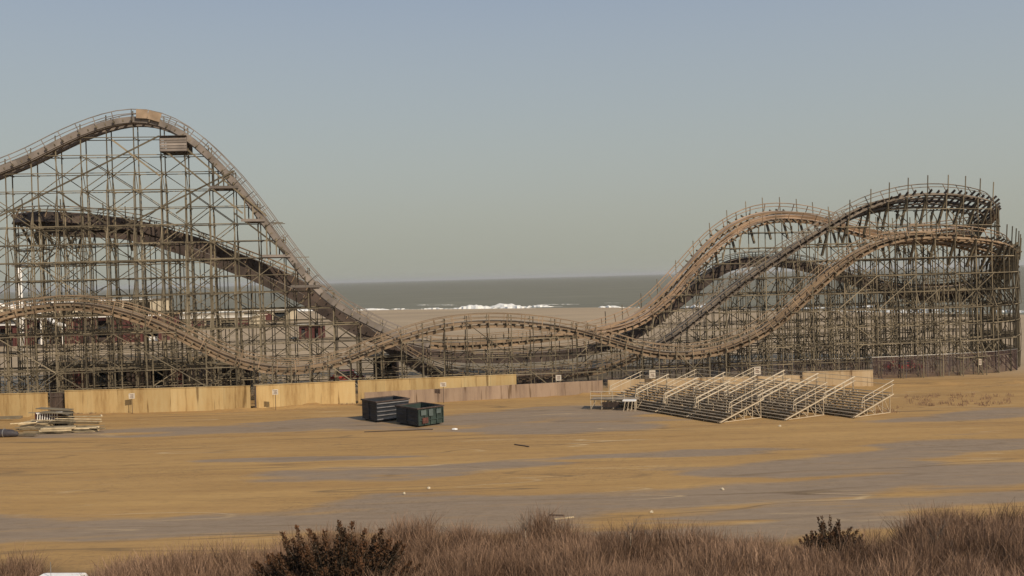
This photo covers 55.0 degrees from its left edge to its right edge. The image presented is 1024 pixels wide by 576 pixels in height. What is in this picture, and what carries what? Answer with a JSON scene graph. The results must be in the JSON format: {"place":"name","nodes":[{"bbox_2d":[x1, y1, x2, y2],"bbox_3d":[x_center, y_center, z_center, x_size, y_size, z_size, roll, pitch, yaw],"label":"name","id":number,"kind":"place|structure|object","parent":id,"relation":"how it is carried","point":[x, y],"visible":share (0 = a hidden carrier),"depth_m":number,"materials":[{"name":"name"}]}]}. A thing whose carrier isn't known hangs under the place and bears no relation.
{"place":"outdoors","nodes":[
{"label":"outdoors","id":0,"kind":"place"},
{"bbox_2d":[1,304,65,322],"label":"pier building","id":1,"kind":"structure","parent":0,"point":[26,306],"depth_m":265.20,"materials":[{"name":"white paint"}]},
{"bbox_2d":[50,392,64,410],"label":"yard gate","id":2,"kind":"structure","parent":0,"point":[55,401],"depth_m":102.80,"materials":[{"name":"brown wood"}]},
{"bbox_2d":[28,300,100,312],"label":"pier building","id":3,"kind":"structure","parent":0,"point":[68,301],"depth_m":275.21,"materials":[{"name":"white paint"}]},
{"bbox_2d":[14,313,179,344],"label":"arcade building","id":4,"kind":"structure","parent":0,"point":[101,320],"depth_m":236.26,"materials":[{"name":"white paint"}]},
{"bbox_2d":[98,297,173,310],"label":"pier building","id":5,"kind":"structure","parent":0,"point":[154,304],"depth_m":337.34,"materials":[{"name":"white paint"}]},
{"bbox_2d":[179,314,267,326],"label":"pier building","id":6,"kind":"structure","parent":0,"point":[231,317],"depth_m":300.27,"materials":[{"name":"white paint"}]},
{"bbox_2d":[242,309,297,321],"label":"pier building","id":7,"kind":"structure","parent":0,"point":[279,313],"depth_m":340.26,"materials":[{"name":"white paint"}]},
{"bbox_2d":[297,323,327,338],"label":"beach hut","id":8,"kind":"object","parent":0,"point":[302,329],"visible":0.44,"depth_m":230.12,"materials":[{"name":"red paint"}]},
{"bbox_2d":[0,307,1023,575],"bbox_3d":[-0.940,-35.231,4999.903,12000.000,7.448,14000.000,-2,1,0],"label":"ground","id":9,"kind":"structure","parent":0,"point":[136,481],"depth_m":69.00,"materials":[{"name":"beige sand"}]},
{"bbox_2d":[0,428,18,436],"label":"tarp roll","id":10,"kind":"object","parent":9,"relation":"on","point":[4,432],"visible":1,"depth_m":87.50,"materials":[{"name":"plastic"}]},
{"bbox_2d":[0,416,22,418],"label":"board","id":11,"kind":"object","parent":9,"relation":"on","point":[17,417],"visible":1,"depth_m":99.92,"materials":[{"name":"brown wood"}]},
{"bbox_2d":[11,264,25,353],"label":"light mast","id":12,"kind":"object","parent":9,"relation":"on","point":[21,303],"visible":0.1,"depth_m":199.70,"materials":[{"name":"white metal"}]},
{"bbox_2d":[0,322,38,345],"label":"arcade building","id":13,"kind":"structure","parent":9,"relation":"on","point":[13,330],"depth_m":232.30,"materials":[{"name":"red paint"}]},
{"bbox_2d":[0,392,47,416],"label":"yard wall","id":14,"kind":"structure","parent":9,"relation":"on","point":[18,404],"depth_m":101.05,"materials":[{"name":"beige wood"}]},
{"bbox_2d":[0,303,65,344],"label":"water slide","id":15,"kind":"object","parent":9,"relation":"on","point":[53,321],"visible":0.16,"depth_m":234.41,"materials":[{"name":"white paint"}]},
{"bbox_2d":[18,421,54,429],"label":"board bundle","id":16,"kind":"object","parent":9,"relation":"on","point":[42,424],"visible":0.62,"depth_m":91.73,"materials":[{"name":"beige wood"}]},
{"bbox_2d":[35,412,69,421],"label":"slatted crate","id":17,"kind":"object","parent":16,"relation":"on","point":[41,416],"visible":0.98,"depth_m":92.26,"materials":[{"name":"white paint"}]},
{"bbox_2d":[35,407,73,410],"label":"board","id":18,"kind":"object","parent":17,"relation":"on","point":[49,408],"visible":1,"depth_m":92.69,"materials":[{"name":"brown wood"}]},
{"bbox_2d":[40,411,74,413],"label":"board","id":19,"kind":"object","parent":17,"relation":"on","point":[55,412],"visible":1,"depth_m":91.86,"materials":[{"name":"brown wood"}]},
{"bbox_2d":[24,431,63,431],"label":"plank","id":20,"kind":"object","parent":9,"relation":"on","point":[44,431],"visible":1,"depth_m":88.93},
{"bbox_2d":[39,425,76,433],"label":"board bundle","id":21,"kind":"object","parent":9,"relation":"on","point":[68,429],"visible":0.92,"depth_m":89.14,"materials":[{"name":"beige wood"}]},
{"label":"plank","id":22,"kind":"object","parent":21,"relation":"on","visible":0},
{"bbox_2d":[36,422,98,423],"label":"plank","id":23,"kind":"object","parent":22,"relation":"on","point":[70,422],"visible":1,"depth_m":90.89,"materials":[{"name":"beige wood"}]},
{"bbox_2d":[31,419,101,421],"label":"plank","id":24,"kind":"object","parent":23,"relation":"on","point":[66,420],"visible":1,"depth_m":91.21,"materials":[{"name":"beige wood"}]},
{"bbox_2d":[55,418,100,419],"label":"plank","id":25,"kind":"object","parent":24,"relation":"on","point":[77,418],"visible":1,"depth_m":90.95,"materials":[{"name":"beige wood"}]},
{"bbox_2d":[50,416,101,416],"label":"plank","id":26,"kind":"object","parent":25,"relation":"on","point":[75,416],"visible":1,"depth_m":91.55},
{"bbox_2d":[40,562,86,575],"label":"parked van","id":27,"kind":"object","parent":9,"relation":"on","point":[63,574],"visible":1,"depth_m":37.96,"materials":[{"name":"white paint"}]},
{"bbox_2d":[55,411,74,425],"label":"board bundle","id":28,"kind":"object","parent":9,"relation":"on","point":[58,424],"visible":0.24,"depth_m":93.33,"materials":[{"name":"brown wood"}]},
{"bbox_2d":[72,426,100,432],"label":"board bundle","id":29,"kind":"object","parent":9,"relation":"on","point":[83,428],"visible":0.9,"depth_m":89.53,"materials":[{"name":"beige wood"}]},
{"bbox_2d":[42,352,210,393],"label":"ride station","id":30,"kind":"object","parent":9,"relation":"on","point":[157,377],"visible":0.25,"depth_m":116.87,"materials":[{"name":"brown wood"}]},
{"bbox_2d":[95,375,106,384],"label":"window","id":31,"kind":"structure","parent":30,"relation":"in","point":[101,380],"depth_m":116.91,"materials":[{"name":"black glass"}]},
{"bbox_2d":[129,393,134,413],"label":"notice sign","id":32,"kind":"object","parent":9,"relation":"on","point":[131,395],"visible":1,"depth_m":101.81,"materials":[{"name":"white wood"}]},
{"bbox_2d":[65,386,250,413],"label":"yard wall","id":33,"kind":"structure","parent":9,"relation":"on","point":[149,400],"depth_m":102.47,"materials":[{"name":"beige wood"}]},
{"bbox_2d":[212,362,258,385],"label":"storage shed","id":34,"kind":"structure","parent":9,"relation":"on","point":[247,382],"depth_m":126.13,"materials":[{"name":"brown wood"}]},
{"bbox_2d":[272,389,277,409],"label":"notice sign","id":35,"kind":"object","parent":9,"relation":"on","point":[275,392],"visible":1,"depth_m":101.52,"materials":[{"name":"white wood"}]},
{"bbox_2d":[254,380,355,407],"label":"yard wall","id":36,"kind":"structure","parent":9,"relation":"on","point":[341,392],"depth_m":103.77,"materials":[{"name":"brown wood"}]},
{"bbox_2d":[250,520,424,575],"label":"cedar bush","id":37,"kind":"object","parent":9,"relation":"on","point":[344,559],"visible":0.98,"depth_m":36.76,"materials":[{"name":"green plant"}]},
{"bbox_2d":[330,370,365,381],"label":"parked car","id":38,"kind":"object","parent":9,"relation":"on","point":[344,373],"visible":0.25,"depth_m":127.56,"materials":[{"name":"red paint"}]},
{"bbox_2d":[370,353,398,379],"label":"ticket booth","id":39,"kind":"object","parent":9,"relation":"on","point":[393,364],"visible":0.25,"depth_m":124.12,"materials":[{"name":"brown paint"}]},
{"bbox_2d":[360,395,409,421],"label":"dumpster","id":40,"kind":"object","parent":9,"relation":"on","point":[378,409],"visible":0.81,"depth_m":91.54,"materials":[{"name":"blue paint"}]},
{"bbox_2d":[362,400,376,420],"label":"end door","id":41,"kind":"structure","parent":40,"relation":"in","point":[368,408],"depth_m":91.70,"materials":[{"name":"blue paint"}]},
{"bbox_2d":[364,429,432,431],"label":"timber piece","id":42,"kind":"object","parent":9,"relation":"on","point":[398,430],"visible":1,"depth_m":85.05,"materials":[{"name":"brown wood"}]},
{"bbox_2d":[395,402,443,426],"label":"dumpster","id":43,"kind":"object","parent":9,"relation":"on","point":[417,414],"visible":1,"depth_m":88.17,"materials":[{"name":"green paint"}]},
{"bbox_2d":[396,407,417,425],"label":"end door","id":44,"kind":"structure","parent":43,"relation":"in","point":[404,415],"depth_m":88.19,"materials":[{"name":"blue paint"}]},
{"bbox_2d":[358,374,515,402],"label":"yard wall","id":45,"kind":"structure","parent":9,"relation":"on","point":[380,385],"depth_m":105.89,"materials":[{"name":"beige wood"}]},
{"bbox_2d":[440,382,445,402],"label":"notice sign","id":46,"kind":"object","parent":9,"relation":"on","point":[443,384],"visible":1,"depth_m":103.53,"materials":[{"name":"white wood"}]},
{"bbox_2d":[364,380,602,402],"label":"wall","id":47,"kind":"structure","parent":9,"relation":"on","point":[505,391],"depth_m":105.69,"materials":[{"name":"beige wood"}]},
{"bbox_2d":[0,109,1021,403],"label":"roller coaster","id":48,"kind":"object","parent":9,"relation":"on","point":[412,349],"visible":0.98,"depth_m":117.28,"materials":[{"name":"wood"}]},
{"bbox_2d":[556,375,560,381],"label":"notice sign","id":49,"kind":"object","parent":48,"relation":"attached to","point":[558,378],"visible":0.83,"depth_m":109.30,"materials":[{"name":"white wood"}]},
{"bbox_2d":[0,498,1023,575],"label":"thicket","id":50,"kind":"object","parent":9,"relation":"on","point":[993,545],"visible":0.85,"depth_m":39.08,"materials":[{"name":"brown plant"}]},
{"bbox_2d":[516,515,530,542],"bbox_3d":[0.553,11.068,42.087,0.692,2.989,0.818,-2,1,0],"label":"bare sapling","id":51,"kind":"object","parent":9,"relation":"on","point":[524,527],"visible":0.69,"depth_m":42.08,"materials":[{"name":"brown plant"}]},
{"bbox_2d":[517,366,650,383],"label":"screen fence","id":52,"kind":"object","parent":9,"relation":"on","point":[583,367],"visible":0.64,"depth_m":119.19,"materials":[{"name":"grey"}]},
{"bbox_2d":[590,391,641,409],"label":"portable platform","id":53,"kind":"structure","parent":9,"relation":"on","point":[609,404],"depth_m":95.27,"materials":[{"name":"metal"}]},
{"bbox_2d":[622,399,636,410],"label":"trestle table","id":54,"kind":"object","parent":9,"relation":"on","point":[630,400],"visible":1,"depth_m":93.76,"materials":[{"name":"white paint"}]},
{"bbox_2d":[621,515,641,557],"bbox_3d":[4.925,10.826,40.120,0.886,3.279,0.711,-2,1,0],"label":"bare sapling","id":55,"kind":"object","parent":9,"relation":"on","point":[631,532],"visible":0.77,"depth_m":40.07,"materials":[{"name":"brown plant"}]},
{"bbox_2d":[605,371,667,407],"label":"bleacher","id":56,"kind":"object","parent":9,"relation":"on","point":[637,391],"visible":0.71,"depth_m":99.17,"materials":[{"name":"metal"}]},
{"bbox_2d":[649,370,655,390],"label":"notice sign","id":57,"kind":"object","parent":9,"relation":"on","point":[651,374],"visible":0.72,"depth_m":107.96,"materials":[{"name":"white wood"}]},
{"bbox_2d":[627,374,697,412],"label":"bleacher","id":58,"kind":"object","parent":9,"relation":"on","point":[661,399],"visible":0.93,"depth_m":94.83,"materials":[{"name":"metal"}]},
{"bbox_2d":[661,369,723,403],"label":"bleacher","id":59,"kind":"object","parent":9,"relation":"on","point":[707,389],"visible":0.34,"depth_m":100.49,"materials":[{"name":"metal"}]},
{"bbox_2d":[656,377,729,417],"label":"bleacher","id":60,"kind":"object","parent":9,"relation":"on","point":[681,409],"visible":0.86,"depth_m":91.14,"materials":[{"name":"metal"}]},
{"bbox_2d":[608,375,799,391],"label":"wall","id":61,"kind":"structure","parent":9,"relation":"on","point":[624,386],"depth_m":108.38,"materials":[{"name":"beige wood"}]},
{"bbox_2d":[691,372,755,409],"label":"bleacher","id":62,"kind":"object","parent":9,"relation":"on","point":[725,389],"visible":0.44,"depth_m":96.19,"materials":[{"name":"metal"}]},
{"bbox_2d":[687,381,763,422],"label":"bleacher","id":63,"kind":"object","parent":9,"relation":"on","point":[729,410],"visible":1,"depth_m":87.19,"materials":[{"name":"metal"}]},
{"bbox_2d":[724,367,783,402],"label":"bleacher","id":64,"kind":"object","parent":9,"relation":"on","point":[755,381],"visible":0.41,"depth_m":100.97,"materials":[{"name":"metal"}]},
{"bbox_2d":[719,375,789,414],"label":"bleacher","id":65,"kind":"object","parent":9,"relation":"on","point":[764,401],"visible":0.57,"depth_m":91.58,"materials":[{"name":"metal"}]},
{"bbox_2d":[754,367,760,382],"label":"notice sign","id":66,"kind":"object","parent":9,"relation":"on","point":[757,369],"visible":0.78,"depth_m":107.84,"materials":[{"name":"white wood"}]},
{"bbox_2d":[675,357,869,377],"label":"screen fence","id":67,"kind":"object","parent":9,"relation":"on","point":[759,363],"visible":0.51,"depth_m":118.51,"materials":[{"name":"grey"}]},
{"bbox_2d":[753,370,816,405],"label":"bleacher","id":68,"kind":"object","parent":9,"relation":"on","point":[798,386],"visible":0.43,"depth_m":96.74,"materials":[{"name":"metal"}]},
{"bbox_2d":[753,379,826,420],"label":"bleacher","id":69,"kind":"object","parent":9,"relation":"on","point":[787,411],"visible":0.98,"depth_m":87.65,"materials":[{"name":"metal"}]},
{"bbox_2d":[784,373,854,412],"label":"bleacher","id":70,"kind":"object","parent":9,"relation":"on","point":[828,393],"visible":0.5,"depth_m":92.00,"materials":[{"name":"metal"}]},
{"bbox_2d":[795,514,867,560],"bbox_3d":[13.793,11.046,42.583,3.357,2.519,1.994,-2,1,0],"label":"evergreen bush","id":71,"kind":"object","parent":9,"relation":"on","point":[823,534],"visible":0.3,"depth_m":42.24,"materials":[{"name":"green plant"}]},
{"bbox_2d":[802,370,872,387],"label":"wall","id":72,"kind":"structure","parent":9,"relation":"on","point":[849,374],"depth_m":108.13,"materials":[{"name":"beige wood"}]},
{"bbox_2d":[816,376,893,417],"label":"bleacher","id":73,"kind":"object","parent":9,"relation":"on","point":[877,402],"visible":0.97,"depth_m":88.12,"materials":[{"name":"metal"}]},
{"bbox_2d":[883,358,924,371],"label":"parked car","id":74,"kind":"object","parent":9,"relation":"on","point":[889,365],"visible":0.46,"depth_m":122.80,"materials":[{"name":"red paint"}]},
{"bbox_2d":[925,515,948,546],"bbox_3d":[17.155,10.642,39.638,0.942,2.997,0.711,-2,1,0],"label":"bare sapling","id":75,"kind":"object","parent":9,"relation":"on","point":[942,527],"visible":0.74,"depth_m":39.58,"materials":[{"name":"brown plant"}]},
{"bbox_2d":[871,345,1017,377],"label":"screen fence","id":76,"kind":"object","parent":9,"relation":"on","point":[995,358],"visible":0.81,"depth_m":116.48,"materials":[{"name":"brown fabric"}]},
{"bbox_2d":[0,264,1023,314],"bbox_3d":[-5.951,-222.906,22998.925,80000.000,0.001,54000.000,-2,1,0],"label":"water","id":77,"kind":"structure","parent":0,"point":[592,291],"depth_m":1002.73,"materials":[{"name":"grey liquid"}]},
{"bbox_2d":[183,309,312,312],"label":"surf foam","id":78,"kind":"object","parent":77,"relation":"on","point":[233,311],"visible":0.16,"depth_m":501.75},
{"bbox_2d":[360,308,388,309],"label":"surf foam","id":79,"kind":"object","parent":77,"relation":"on","point":[375,309],"visible":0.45,"depth_m":474.71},
{"bbox_2d":[394,305,529,309],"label":"surf foam","id":80,"kind":"object","parent":77,"relation":"on","point":[481,307],"visible":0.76,"depth_m":457.76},
{"bbox_2d":[490,303,553,307],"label":"surf foam","id":81,"kind":"object","parent":77,"relation":"on","point":[500,305],"visible":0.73,"depth_m":468.59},
{"bbox_2d":[598,305,621,307],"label":"surf foam","id":82,"kind":"object","parent":77,"relation":"on","point":[608,306],"visible":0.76,"depth_m":419.86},
{"bbox_2d":[623,304,1023,312],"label":"surf foam","id":83,"kind":"object","parent":77,"relation":"on","point":[691,307],"visible":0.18,"depth_m":332.23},
{"bbox_2d":[833,310,962,313],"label":"surf foam","id":84,"kind":"object","parent":77,"relation":"on","point":[889,311],"visible":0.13,"depth_m":305.37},
{"bbox_2d":[0,0,1023,291],"label":"sky","id":85,"kind":"structure","parent":0,"point":[389,140],"materials":[{"name":"blue"}]}
]}

